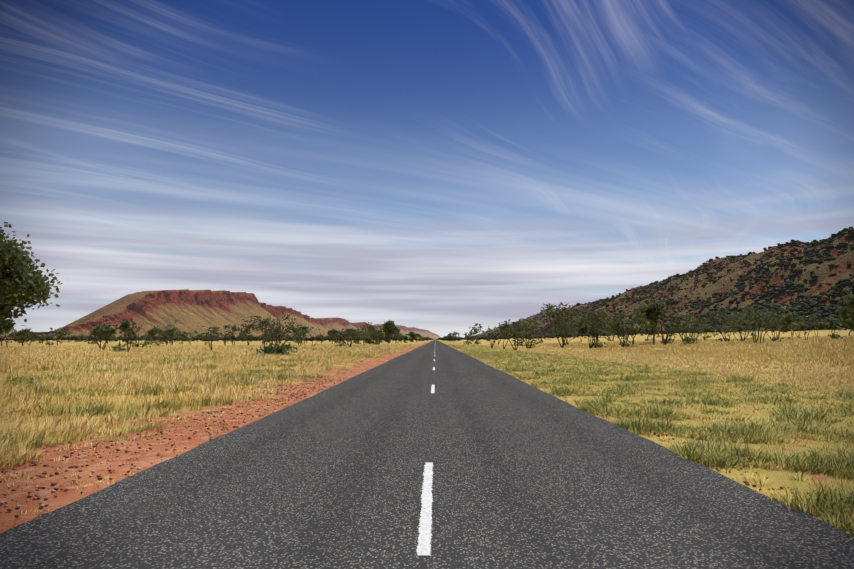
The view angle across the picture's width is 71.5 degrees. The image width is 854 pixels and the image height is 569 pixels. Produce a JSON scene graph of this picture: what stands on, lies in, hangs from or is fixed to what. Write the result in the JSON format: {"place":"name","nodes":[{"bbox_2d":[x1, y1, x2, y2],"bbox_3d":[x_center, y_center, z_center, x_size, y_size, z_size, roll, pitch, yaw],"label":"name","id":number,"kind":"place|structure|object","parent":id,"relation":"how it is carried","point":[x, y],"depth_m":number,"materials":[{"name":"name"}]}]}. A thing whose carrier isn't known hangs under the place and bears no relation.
{"place":"outdoors","nodes":[
{"label":"outdoors","id":0,"kind":"place"},
{"bbox_2d":[2,289,440,339],"bbox_3d":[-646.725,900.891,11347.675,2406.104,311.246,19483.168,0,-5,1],"label":"mesa","id":1,"kind":"structure","parent":0,"point":[193,310],"depth_m":2987.81,"materials":[{"name":"brown stone"}]},
{"bbox_2d":[0,329,853,531],"bbox_3d":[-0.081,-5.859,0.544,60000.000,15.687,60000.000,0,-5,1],"label":"ground","id":2,"kind":"structure","parent":0,"point":[71,495],"depth_m":11.06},
{"bbox_2d":[262,341,263,359],"bbox_3d":[-12.074,4.936,43.680,0.118,1.485,0.118,-1,-3,-17],"label":"marker post","id":3,"kind":"object","parent":2,"relation":"on","point":[262,350],"depth_m":43.63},
{"bbox_2d":[0,325,777,341],"bbox_3d":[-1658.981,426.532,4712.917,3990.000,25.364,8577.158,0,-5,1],"label":"trees","id":4,"kind":"object","parent":2,"relation":"on","point":[445,338],"depth_m":488.38,"materials":[{"name":"green plant"}]},
{"bbox_2d":[0,378,848,523],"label":"shoulder stones","id":5,"kind":"object","parent":2,"relation":"on","point":[72,453],"depth_m":7.77,"materials":[{"name":"brown stone"}]},
{"bbox_2d":[0,335,853,352],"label":"grass","id":6,"kind":"structure","parent":2,"relation":"on","point":[815,340],"depth_m":94.33,"materials":[{"name":"yellow plant"}]},
{"bbox_2d":[0,268,853,354],"bbox_3d":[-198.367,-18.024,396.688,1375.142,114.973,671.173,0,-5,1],"label":"trees","id":7,"kind":"object","parent":2,"relation":"on","point":[759,316],"materials":[{"name":"green plant"}]},
{"bbox_2d":[0,363,853,427],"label":"grass","id":8,"kind":"structure","parent":0,"point":[78,383],"depth_m":18.13,"materials":[{"name":"yellow plant"}]},
{"bbox_2d":[0,398,853,531],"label":"grass","id":9,"kind":"structure","parent":0,"point":[725,457],"depth_m":8.59,"materials":[{"name":"yellow plant"}]},
{"bbox_2d":[0,345,853,373],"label":"grass","id":10,"kind":"structure","parent":0,"point":[68,360],"depth_m":42.97,"materials":[{"name":"yellow plant"}]},
{"bbox_2d":[0,222,853,345],"bbox_3d":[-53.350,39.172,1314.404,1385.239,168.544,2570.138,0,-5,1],"label":"gum","id":11,"kind":"object","parent":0,"point":[20,278],"depth_m":32.10,"materials":[{"name":"green plant"}]},
{"bbox_2d":[0,0,853,337],"label":"sky","id":12,"kind":"structure","parent":0,"point":[442,168],"materials":[{"name":"blue"}]},
{"bbox_2d":[15,340,844,568],"bbox_3d":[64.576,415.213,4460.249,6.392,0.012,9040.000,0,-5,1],"label":"road","id":13,"kind":"structure","parent":0,"point":[526,476],"depth_m":5.39,"materials":[{"name":"grey asphalt"}]},
{"bbox_2d":[416,352,434,554],"bbox_3d":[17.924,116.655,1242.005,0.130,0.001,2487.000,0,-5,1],"label":"line","id":14,"kind":"object","parent":13,"relation":"on","point":[424,544],"depth_m":4.93,"materials":[{"name":"paint"}]},
{"bbox_2d":[478,228,853,336],"bbox_3d":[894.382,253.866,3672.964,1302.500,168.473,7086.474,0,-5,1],"label":"hill","id":15,"kind":"structure","parent":0,"point":[823,271],"depth_m":800.18,"materials":[{"name":"brown soil"}]},
{"bbox_2d":[475,227,853,336],"bbox_3d":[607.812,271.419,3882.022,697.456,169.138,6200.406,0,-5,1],"label":"hill shrubs","id":16,"kind":"object","parent":15,"relation":"on","point":[736,284],"depth_m":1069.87,"materials":[{"name":"green plant"}]},
{"bbox_2d":[625,227,853,333],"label":"hill shrubs","id":17,"kind":"object","parent":15,"relation":"on","point":[824,311],"depth_m":644.18,"materials":[{"name":"green plant"}]}
]}

